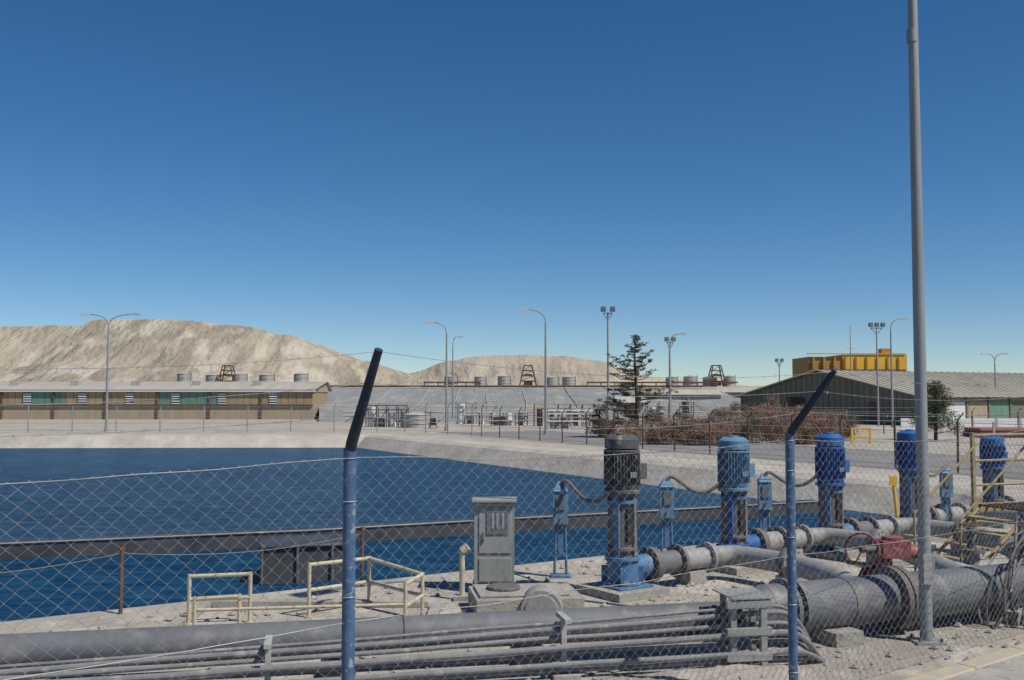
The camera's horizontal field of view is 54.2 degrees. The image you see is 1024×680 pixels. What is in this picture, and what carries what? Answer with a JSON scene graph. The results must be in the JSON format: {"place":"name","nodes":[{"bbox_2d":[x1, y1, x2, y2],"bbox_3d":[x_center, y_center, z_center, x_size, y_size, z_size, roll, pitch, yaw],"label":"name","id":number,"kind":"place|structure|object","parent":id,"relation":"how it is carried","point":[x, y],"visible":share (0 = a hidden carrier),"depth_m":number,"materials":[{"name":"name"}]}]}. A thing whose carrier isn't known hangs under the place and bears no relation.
{"place":"outdoors","nodes":[
{"label":"outdoors","id":0,"kind":"place"},
{"bbox_2d":[0,319,473,384],"bbox_3d":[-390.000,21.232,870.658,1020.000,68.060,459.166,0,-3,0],"label":"waste rock hill","id":1,"kind":"structure","parent":0,"point":[40,352],"depth_m":762.43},
{"bbox_2d":[0,448,894,621],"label":"pond water","id":2,"kind":"structure","parent":0,"point":[19,465],"depth_m":30.07,"materials":[{"name":"liquid"}]},
{"bbox_2d":[259,534,342,584],"bbox_3d":[-3.849,4.202,18.581,1.650,1.025,1.312,1,-3,-14],"label":"intake box","id":3,"kind":"object","parent":2,"relation":"in","point":[295,567],"visible":0.48,"depth_m":18.02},
{"bbox_2d":[0,499,818,559],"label":"floating baffle","id":4,"kind":"object","parent":2,"relation":"on","point":[60,546],"visible":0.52,"depth_m":22.61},
{"bbox_2d":[0,434,1021,488],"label":"perimeter path","id":5,"kind":"structure","parent":0,"point":[872,477],"depth_m":43.11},
{"bbox_2d":[0,435,1022,515],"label":"pond bank","id":6,"kind":"structure","parent":0,"point":[427,448],"depth_m":51.29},
{"bbox_2d":[0,419,1023,679],"bbox_3d":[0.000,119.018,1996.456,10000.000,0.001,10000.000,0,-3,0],"label":"ground","id":7,"kind":"structure","parent":0,"point":[908,669],"depth_m":12.53,"materials":[{"name":"sand"}]},
{"bbox_2d":[80,313,139,431],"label":"street lamp","id":8,"kind":"object","parent":7,"relation":"on","point":[106,404],"visible":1,"depth_m":75.97,"materials":[{"name":"metal"}]},
{"bbox_2d":[0,381,331,418],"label":"long warehouse","id":9,"kind":"structure","parent":7,"relation":"on","point":[16,394],"depth_m":119.73,"materials":[{"name":"white paint"}]},
{"bbox_2d":[0,527,364,613],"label":"rope barrier","id":10,"kind":"object","parent":7,"relation":"on","point":[121,572],"visible":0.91,"depth_m":11.67,"materials":[{"name":"metal"}]},
{"bbox_2d":[192,594,241,624],"bbox_3d":[-3.130,2.914,10.623,0.566,0.420,0.105,0,-3,-6],"label":"guard railing","id":11,"kind":"object","parent":7,"relation":"on","point":[238,597],"visible":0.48,"depth_m":10.62,"materials":[{"name":"metal"}]},
{"bbox_2d":[185,572,253,625],"bbox_3d":[-3.255,2.875,11.152,0.762,0.560,0.104,1,-3,-9],"label":"guard railing","id":12,"kind":"object","parent":7,"relation":"on","point":[190,598],"visible":0.84,"depth_m":11.15,"materials":[{"name":"metal"}]},
{"bbox_2d":[0,402,483,436],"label":"wire fence","id":13,"kind":"object","parent":7,"relation":"on","point":[291,411],"visible":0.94,"depth_m":73.82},
{"bbox_2d":[195,603,403,611],"bbox_3d":[-2.255,2.978,10.695,2.303,0.300,0.086,0,-3,-5],"label":"guard railing","id":14,"kind":"object","parent":7,"relation":"on","point":[294,607],"visible":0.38,"depth_m":10.68,"materials":[{"name":"metal"}]},
{"bbox_2d":[163,599,441,626],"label":"sump kerb","id":15,"kind":"structure","parent":7,"relation":"on","point":[181,620],"depth_m":11.98,"materials":[{"name":"concrete"}]},
{"bbox_2d":[304,556,423,618],"bbox_3d":[-1.537,2.864,11.484,1.442,0.620,0.921,-2,-4,29],"label":"guard railing","id":16,"kind":"object","parent":7,"relation":"on","point":[405,590],"visible":0.66,"depth_m":11.52,"materials":[{"name":"metal"}]},
{"bbox_2d":[365,405,408,426],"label":"pipe rack","id":17,"kind":"object","parent":7,"relation":"on","point":[372,421],"visible":0.7,"depth_m":87.91,"materials":[{"name":"metal"}]},
{"bbox_2d":[0,604,825,679],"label":"conduit bundle","id":18,"kind":"object","parent":7,"relation":"on","point":[431,659],"visible":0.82,"depth_m":8.84,"materials":[{"name":"metal"}]},
{"bbox_2d":[10,641,815,679],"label":"sand drift","id":19,"kind":"object","parent":7,"relation":"on","point":[723,672],"visible":0.12,"depth_m":9.01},
{"bbox_2d":[402,411,430,427],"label":"storage tank","id":20,"kind":"object","parent":7,"relation":"on","point":[415,416],"visible":0.77,"depth_m":84.77,"materials":[{"name":"metal"}]},
{"bbox_2d":[424,321,447,430],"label":"street lamp","id":21,"kind":"object","parent":7,"relation":"on","point":[446,395],"visible":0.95,"depth_m":77.89,"materials":[{"name":"metal"}]},
{"bbox_2d":[452,336,461,417],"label":"street lamp","id":22,"kind":"object","parent":7,"relation":"on","point":[453,379],"visible":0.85,"depth_m":109.87,"materials":[{"name":"metal"}]},
{"bbox_2d":[454,543,470,601],"bbox_3d":[-0.617,2.880,12.453,0.206,0.702,0.200,0,-3,0],"label":"vent pipe","id":23,"kind":"object","parent":7,"relation":"on","point":[463,550],"visible":0.91,"depth_m":12.42,"materials":[{"name":"metal"}]},
{"bbox_2d":[0,348,1023,679],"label":"chain link fence","id":24,"kind":"object","parent":7,"relation":"on","point":[348,584],"visible":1,"depth_m":6.81,"materials":[{"name":"wire"},{"name":"blue painted steel"},{"name":"black painted steel"}]},
{"bbox_2d":[0,562,1023,679],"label":"pipeline","id":25,"kind":"object","parent":7,"relation":"on","point":[67,640],"visible":0.66,"depth_m":9.51,"materials":[{"name":"metal"}]},
{"bbox_2d":[263,587,774,679],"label":"conduit support","id":26,"kind":"object","parent":7,"relation":"on","point":[564,620],"visible":0.73,"depth_m":9.24,"materials":[{"name":"galvanised steel"}]},
{"bbox_2d":[468,583,584,611],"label":"valve plinth","id":27,"kind":"structure","parent":7,"relation":"on","point":[482,595],"depth_m":11.46,"materials":[{"name":"concrete"}]},
{"bbox_2d":[472,497,516,585],"bbox_3d":[-0.230,2.666,13.047,0.580,1.198,0.440,0,-3,0],"label":"electrical cabinet","id":28,"kind":"object","parent":27,"relation":"on","point":[486,544],"visible":0.83,"depth_m":12.88,"materials":[{"name":"metal"}]},
{"bbox_2d":[49,557,1021,679],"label":"loose stones","id":29,"kind":"object","parent":7,"relation":"on","point":[874,630],"visible":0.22,"depth_m":10.76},
{"bbox_2d":[318,385,766,421],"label":"pad embankment","id":30,"kind":"structure","parent":7,"relation":"on","point":[413,399],"depth_m":131.02,"materials":[{"name":"concrete"}]},
{"bbox_2d":[547,410,595,427],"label":"pipe rack","id":31,"kind":"object","parent":7,"relation":"on","point":[553,421],"visible":0.67,"depth_m":83.71,"materials":[{"name":"metal"}]},
{"bbox_2d":[550,479,610,577],"bbox_3d":[0.894,2.603,13.458,0.328,1.372,1.577,1,-4,-19],"label":"pump control station","id":32,"kind":"object","parent":7,"relation":"on","point":[559,501],"visible":0.91,"depth_m":14.01,"materials":[{"name":"blue paint"}]},
{"bbox_2d":[601,306,614,426],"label":"floodlight mast","id":33,"kind":"object","parent":7,"relation":"on","point":[603,309],"visible":0.91,"depth_m":75.01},
{"bbox_2d":[576,433,669,602],"bbox_3d":[1.455,2.231,12.916,0.935,2.050,0.850,2,-4,-35],"label":"vertical turbine pump","id":34,"kind":"object","parent":7,"relation":"on","point":[619,443],"visible":0.92,"depth_m":12.74,"materials":[{"name":"metal"}]},
{"bbox_2d":[612,422,646,440],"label":"dry shrub","id":35,"kind":"object","parent":7,"relation":"on","point":[638,427],"visible":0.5,"depth_m":57.32,"materials":[{"name":"red plant"}]},
{"bbox_2d":[614,395,646,423],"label":"storage shed","id":36,"kind":"structure","parent":7,"relation":"on","point":[631,400],"depth_m":96.78,"materials":[{"name":"metal"}]},
{"bbox_2d":[644,416,675,433],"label":"dry shrub","id":37,"kind":"object","parent":7,"relation":"on","point":[661,418],"visible":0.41,"depth_m":65.45,"materials":[{"name":"red plant"}]},
{"bbox_2d":[644,401,693,421],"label":"pipe rack","id":38,"kind":"object","parent":7,"relation":"on","point":[685,404],"visible":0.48,"depth_m":104.75,"materials":[{"name":"metal"}]},
{"bbox_2d":[669,333,686,419],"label":"street lamp","id":39,"kind":"object","parent":7,"relation":"on","point":[670,372],"visible":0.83,"depth_m":79.92,"materials":[{"name":"metal"}]},
{"bbox_2d":[640,390,723,399],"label":"site office","id":40,"kind":"structure","parent":7,"relation":"on","point":[710,394],"depth_m":131.80,"materials":[{"name":"metal"}]},
{"bbox_2d":[659,475,723,550],"bbox_3d":[2.629,2.678,14.754,0.978,1.373,0.230,0,-3,0],"label":"pump control station","id":41,"kind":"object","parent":7,"relation":"on","point":[666,504],"visible":0.69,"depth_m":14.72,"materials":[{"name":"blue paint"}]},
{"bbox_2d":[659,408,724,432],"bbox_3d":[10.713,5.046,61.861,4.416,2.133,3.914,-3,-4,38],"label":"dry shrub","id":42,"kind":"object","parent":7,"relation":"on","point":[679,415],"visible":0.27,"depth_m":61.71,"materials":[{"name":"red plant"}]},
{"bbox_2d":[701,403,752,433],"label":"dry shrub","id":43,"kind":"object","parent":7,"relation":"on","point":[718,412],"visible":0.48,"depth_m":61.62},
{"bbox_2d":[716,388,756,398],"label":"storage shed","id":44,"kind":"structure","parent":7,"relation":"on","point":[733,391],"depth_m":147.78,"materials":[{"name":"metal"}]},
{"bbox_2d":[715,435,768,575],"bbox_3d":[3.315,2.392,14.810,0.935,1.950,0.850,2,-4,-35],"label":"vertical turbine pump","id":45,"kind":"object","parent":7,"relation":"on","point":[734,441],"visible":0.7,"depth_m":14.63,"materials":[{"name":"metal"}]},
{"bbox_2d":[724,396,777,434],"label":"dry shrub","id":46,"kind":"object","parent":7,"relation":"on","point":[744,408],"visible":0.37,"depth_m":65.78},
{"bbox_2d":[482,406,1023,473],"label":"wire fence","id":47,"kind":"object","parent":7,"relation":"on","point":[894,421],"visible":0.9,"depth_m":42.83,"materials":[{"name":"metal"}]},
{"bbox_2d":[652,542,856,584],"bbox_3d":[3.413,2.954,12.467,1.681,0.555,3.504,3,-4,-40],"label":"discharge pipe","id":48,"kind":"object","parent":7,"relation":"on","point":[681,568],"visible":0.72,"depth_m":13.35,"materials":[{"name":"metal"}]},
{"bbox_2d":[732,403,793,442],"bbox_3d":[14.602,4.557,56.779,4.634,2.516,4.288,1,-3,-12],"label":"dry shrub","id":49,"kind":"object","parent":7,"relation":"on","point":[771,422],"visible":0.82,"depth_m":56.52,"materials":[{"name":"red plant"}]},
{"bbox_2d":[740,393,796,437],"bbox_3d":[16.049,4.383,59.673,5.920,3.198,5.631,0,-3,0],"label":"dry shrub","id":50,"kind":"object","parent":7,"relation":"on","point":[775,398],"visible":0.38,"depth_m":59.46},
{"bbox_2d":[757,471,819,531],"bbox_3d":[4.444,2.786,16.182,1.025,1.324,0.259,-1,-3,14],"label":"pump control station","id":51,"kind":"object","parent":7,"relation":"on","point":[763,498],"visible":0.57,"depth_m":16.21,"materials":[{"name":"blue paint"}]},
{"bbox_2d":[779,404,819,430],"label":"dry shrub","id":52,"kind":"object","parent":7,"relation":"on","point":[803,422],"visible":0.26,"depth_m":65.66,"materials":[{"name":"red plant"}]},
{"bbox_2d":[771,422,838,443],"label":"dry shrub","id":53,"kind":"object","parent":7,"relation":"on","point":[809,433],"visible":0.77,"depth_m":54.45,"materials":[{"name":"red plant"}]},
{"bbox_2d":[615,406,1023,433],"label":"wire fence","id":54,"kind":"object","parent":7,"relation":"on","point":[971,416],"visible":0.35,"depth_m":70.17,"materials":[{"name":"metal"}]},
{"bbox_2d":[785,408,856,437],"bbox_3d":[17.338,4.712,55.951,5.042,2.108,4.037,2,-4,-32],"label":"dry shrub","id":55,"kind":"object","parent":7,"relation":"on","point":[809,418],"visible":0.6,"depth_m":55.54,"materials":[{"name":"red plant"}]},
{"bbox_2d":[805,432,868,560],"bbox_3d":[5.155,2.468,16.108,0.935,1.950,0.850,2,-4,-35],"label":"vertical turbine pump","id":56,"kind":"object","parent":7,"relation":"on","point":[826,437],"visible":0.62,"depth_m":15.93,"materials":[{"name":"metal"}]},
{"bbox_2d":[824,404,875,440],"bbox_3d":[20.165,4.777,59.832,4.350,2.431,4.192,0,-3,0],"label":"dry shrub","id":57,"kind":"object","parent":7,"relation":"on","point":[850,422],"visible":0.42,"depth_m":59.41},
{"bbox_2d":[758,524,960,568],"bbox_3d":[5.255,3.024,13.673,1.987,0.555,4.559,1,-4,-23],"label":"discharge pipe","id":58,"kind":"object","parent":7,"relation":"on","point":[813,537],"visible":0.32,"depth_m":15.28,"materials":[{"name":"metal"}]},
{"bbox_2d":[851,428,871,443],"bbox_3d":[19.100,5.251,54.787,1.100,0.900,0.100,0,-3,0],"label":"yellow barrier frame","id":59,"kind":"object","parent":7,"relation":"on","point":[852,436],"visible":0.91,"depth_m":54.75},
{"bbox_2d":[868,323,884,425],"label":"floodlight mast","id":60,"kind":"object","parent":7,"relation":"on","point":[876,325],"visible":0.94,"depth_m":90.96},
{"bbox_2d":[733,369,1023,424],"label":"gabled warehouse","id":61,"kind":"structure","parent":7,"relation":"on","point":[973,394],"depth_m":100.33,"materials":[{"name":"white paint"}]},
{"bbox_2d":[844,532,935,575],"bbox_3d":[4.403,2.651,11.566,0.937,0.874,0.604,-2,-4,36],"label":"gate valve","id":62,"kind":"object","parent":7,"relation":"on","point":[883,548],"visible":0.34,"depth_m":11.52,"materials":[{"name":"red paint"}]},
{"bbox_2d":[889,476,900,535],"bbox_3d":[6.535,2.910,17.057,0.190,1.183,0.065,0,-3,0],"label":"marker post","id":63,"kind":"object","parent":7,"relation":"on","point":[894,479],"visible":0.72,"depth_m":17.05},
{"bbox_2d":[896,429,945,541],"bbox_3d":[7.235,2.589,18.104,0.935,1.940,0.850,2,-4,-35],"label":"vertical turbine pump","id":64,"kind":"object","parent":7,"relation":"on","point":[906,434],"visible":0.33,"depth_m":17.94,"materials":[{"name":"metal"}]},
{"bbox_2d":[906,0,947,645],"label":"lamp post","id":65,"kind":"object","parent":7,"relation":"on","point":[920,390],"visible":0.94,"depth_m":10.43,"materials":[{"name":"metal"}]},
{"bbox_2d":[853,515,1013,557],"bbox_3d":[6.475,3.074,14.525,2.183,0.555,5.358,0,-3,0],"label":"discharge pipe","id":66,"kind":"object","parent":7,"relation":"on","point":[891,524],"visible":0.43,"depth_m":16.49,"materials":[{"name":"metal"}]},
{"bbox_2d":[908,379,966,439],"bbox_3d":[25.468,4.190,60.261,3.237,3.665,2.988,3,-4,-37],"label":"broadleaf tree","id":67,"kind":"object","parent":7,"relation":"on","point":[936,391],"visible":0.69,"depth_m":59.85,"materials":[{"name":"green leaves"},{"name":"bark"}]},
{"bbox_2d":[929,464,952,520],"bbox_3d":[7.742,2.917,18.346,0.901,1.314,0.296,1,-4,-24],"label":"pump control station","id":68,"kind":"object","parent":7,"relation":"on","point":[948,488],"visible":0.65,"depth_m":18.41,"materials":[{"name":"blue paint"}]},
{"bbox_2d":[903,643,1023,679],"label":"pavement kerb","id":69,"kind":"structure","parent":7,"relation":"on","point":[956,669],"depth_m":9.05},
{"bbox_2d":[913,433,1023,570],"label":"access platform","id":70,"kind":"structure","parent":7,"relation":"on","point":[989,505],"depth_m":14.13,"materials":[{"name":"metal"}]},
{"bbox_2d":[930,502,1023,528],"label":"discharge pipe","id":71,"kind":"object","parent":7,"relation":"on","point":[1010,515],"visible":0.3,"depth_m":18.61,"materials":[{"name":"metal"}]},
{"bbox_2d":[956,520,1023,565],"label":"valve manifold","id":72,"kind":"object","parent":7,"relation":"on","point":[969,562],"visible":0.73,"depth_m":12.84,"materials":[{"name":"metal"}]},
{"bbox_2d":[962,422,1023,437],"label":"red pipe stack","id":73,"kind":"object","parent":7,"relation":"on","point":[979,430],"visible":0.77,"depth_m":63.85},
{"bbox_2d":[971,436,1015,528],"bbox_3d":[9.585,2.779,19.896,0.935,1.770,0.850,2,-4,-35],"label":"vertical turbine pump","id":74,"kind":"object","parent":7,"relation":"on","point":[993,472],"visible":0.56,"depth_m":19.72,"materials":[{"name":"metal"}]},
{"bbox_2d":[0,0,1023,385],"label":"sky","id":75,"kind":"structure","parent":0,"point":[343,176],"materials":[{"name":"blue"}]},
{"bbox_2d":[330,386,762,387],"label":"earth berm","id":76,"kind":"structure","parent":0,"point":[569,387],"depth_m":157.61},
{"bbox_2d":[177,372,190,381],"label":"storage tank","id":77,"kind":"object","parent":76,"relation":"on","point":[183,377],"visible":0.76,"depth_m":163.99,"materials":[{"name":"metal"}]},
{"bbox_2d":[206,373,220,381],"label":"storage tank","id":78,"kind":"object","parent":76,"relation":"on","point":[212,377],"visible":0.59,"depth_m":163.89,"materials":[{"name":"metal"}]},
{"bbox_2d":[217,365,235,381],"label":"derrick frame","id":79,"kind":"object","parent":76,"relation":"on","point":[224,374],"visible":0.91,"depth_m":163.10,"materials":[{"name":"metal"}]},
{"bbox_2d":[233,373,247,381],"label":"storage tank","id":80,"kind":"object","parent":76,"relation":"on","point":[240,377],"visible":0.67,"depth_m":163.89,"materials":[{"name":"metal"}]},
{"bbox_2d":[259,373,274,381],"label":"storage tank","id":81,"kind":"object","parent":76,"relation":"on","point":[266,377],"visible":0.72,"depth_m":163.97,"materials":[{"name":"metal"}]},
{"bbox_2d":[294,372,307,381],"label":"storage tank","id":82,"kind":"object","parent":76,"relation":"on","point":[300,377],"visible":0.67,"depth_m":164.00,"materials":[{"name":"metal"}]},
{"bbox_2d":[474,375,486,384],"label":"storage tank","id":83,"kind":"object","parent":76,"relation":"on","point":[482,380],"visible":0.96,"depth_m":164.14,"materials":[{"name":"metal"}]},
{"bbox_2d":[497,375,510,384],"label":"storage tank","id":84,"kind":"object","parent":76,"relation":"on","point":[504,379],"visible":0.96,"depth_m":164.00,"materials":[{"name":"metal"}]},
{"bbox_2d":[519,365,536,384],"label":"derrick frame","id":85,"kind":"object","parent":76,"relation":"on","point":[527,382],"visible":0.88,"depth_m":163.09,"materials":[{"name":"metal"}]},
{"bbox_2d":[547,376,558,384],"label":"storage tank","id":86,"kind":"object","parent":76,"relation":"on","point":[552,380],"visible":0.66,"depth_m":163.90,"materials":[{"name":"metal"}]},
{"bbox_2d":[562,376,575,384],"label":"storage tank","id":87,"kind":"object","parent":76,"relation":"on","point":[568,380],"visible":0.97,"depth_m":164.01,"materials":[{"name":"metal"}]},
{"bbox_2d":[424,382,737,386],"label":"conveyor gantry","id":88,"kind":"object","parent":76,"relation":"on","point":[606,382],"visible":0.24,"depth_m":159.63,"materials":[{"name":"metal"}]},
{"bbox_2d":[683,375,696,384],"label":"storage tank","id":89,"kind":"object","parent":76,"relation":"on","point":[690,378],"visible":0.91,"depth_m":163.96,"materials":[{"name":"metal"}]},
{"bbox_2d":[708,365,726,385],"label":"derrick frame","id":90,"kind":"object","parent":76,"relation":"on","point":[714,380],"visible":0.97,"depth_m":163.15,"materials":[{"name":"metal"}]},
{"bbox_2d":[723,375,735,385],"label":"storage tank","id":91,"kind":"object","parent":76,"relation":"on","point":[728,378],"visible":0.7,"depth_m":164.06,"materials":[{"name":"metal"}]},
{"bbox_2d":[409,354,742,386],"bbox_3d":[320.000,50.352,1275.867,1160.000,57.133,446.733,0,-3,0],"label":"waste rock hill","id":92,"kind":"structure","parent":0,"point":[465,372],"depth_m":1171.92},
{"bbox_2d":[431,424,963,430],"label":"gravel road","id":93,"kind":"structure","parent":0,"point":[885,428],"depth_m":88.91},
{"bbox_2d":[455,401,496,423],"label":"pipe rack","id":94,"kind":"object","parent":93,"relation":"on","point":[460,412],"visible":0.66,"depth_m":97.86,"materials":[{"name":"metal"}]},
{"bbox_2d":[479,412,536,425],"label":"pipe rack","id":95,"kind":"object","parent":93,"relation":"on","point":[508,415],"visible":0.78,"depth_m":91.70,"materials":[{"name":"metal"}]},
{"bbox_2d":[533,404,606,425],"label":"pipe rack","id":96,"kind":"object","parent":93,"relation":"on","point":[552,416],"visible":0.45,"depth_m":89.87,"materials":[{"name":"metal"}]},
{"bbox_2d":[890,317,908,427],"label":"street lamp","id":97,"kind":"object","parent":93,"relation":"on","point":[892,405],"visible":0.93,"depth_m":85.92,"materials":[{"name":"metal"}]},
{"bbox_2d":[900,417,1023,427],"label":"white boundary wall","id":98,"kind":"structure","parent":93,"relation":"on","point":[966,422],"depth_m":83.67,"materials":[{"name":"paint"}]},
{"bbox_2d":[438,431,1023,479],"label":"gravel track","id":99,"kind":"structure","parent":0,"point":[576,438],"depth_m":47.10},
{"bbox_2d":[518,307,547,433],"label":"street lamp","id":100,"kind":"object","parent":99,"relation":"on","point":[545,391],"visible":0.96,"depth_m":69.90,"materials":[{"name":"metal"}]},
{"bbox_2d":[584,407,609,436],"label":"dry shrub","id":101,"kind":"object","parent":99,"relation":"on","point":[596,414],"visible":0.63,"depth_m":65.61,"materials":[{"name":"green plant"}]},
{"bbox_2d":[589,411,626,437],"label":"dry shrub","id":102,"kind":"object","parent":99,"relation":"on","point":[602,430],"visible":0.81,"depth_m":63.53,"materials":[{"name":"red plant"}]},
{"bbox_2d":[575,334,678,430],"bbox_3d":[7.725,2.938,64.025,5.833,6.606,5.110,3,-4,-39],"label":"pine tree","id":103,"kind":"object","parent":99,"relation":"on","point":[619,403],"visible":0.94,"depth_m":63.72,"materials":[{"name":"green plant"}]},
{"bbox_2d":[622,417,689,444],"bbox_3d":[7.906,4.934,54.714,3.887,1.557,3.853,0,-3,0],"label":"dry shrub","id":104,"kind":"object","parent":99,"relation":"on","point":[662,436],"visible":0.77,"depth_m":54.39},
{"bbox_2d":[677,415,739,444],"bbox_3d":[10.444,4.813,53.897,3.996,1.670,4.095,1,-3,-17],"label":"dry shrub","id":105,"kind":"object","parent":99,"relation":"on","point":[702,433],"visible":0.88,"depth_m":53.19,"materials":[{"name":"red plant"}]},
{"bbox_2d":[699,414,773,444],"bbox_3d":[12.082,4.807,54.657,3.958,1.776,4.416,-3,-5,45],"label":"dry shrub","id":106,"kind":"object","parent":99,"relation":"on","point":[742,430],"visible":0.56,"depth_m":54.34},
{"bbox_2d":[739,409,846,429],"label":"pipe rack","id":107,"kind":"object","parent":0,"point":[812,410],"visible":0.14,"depth_m":77.68,"materials":[{"name":"metal"}]},
{"bbox_2d":[792,348,906,376],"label":"yellow plant building","id":108,"kind":"structure","parent":0,"point":[863,361],"depth_m":136.88,"materials":[{"name":"metal"}]},
{"bbox_2d":[945,654,1023,679],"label":"pavement","id":109,"kind":"structure","parent":0,"point":[1011,668],"depth_m":8.84,"materials":[{"name":"concrete"}]},
{"bbox_2d":[977,515,1023,627],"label":"loose cables","id":110,"kind":"object","parent":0,"point":[1008,571],"visible":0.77,"depth_m":11.04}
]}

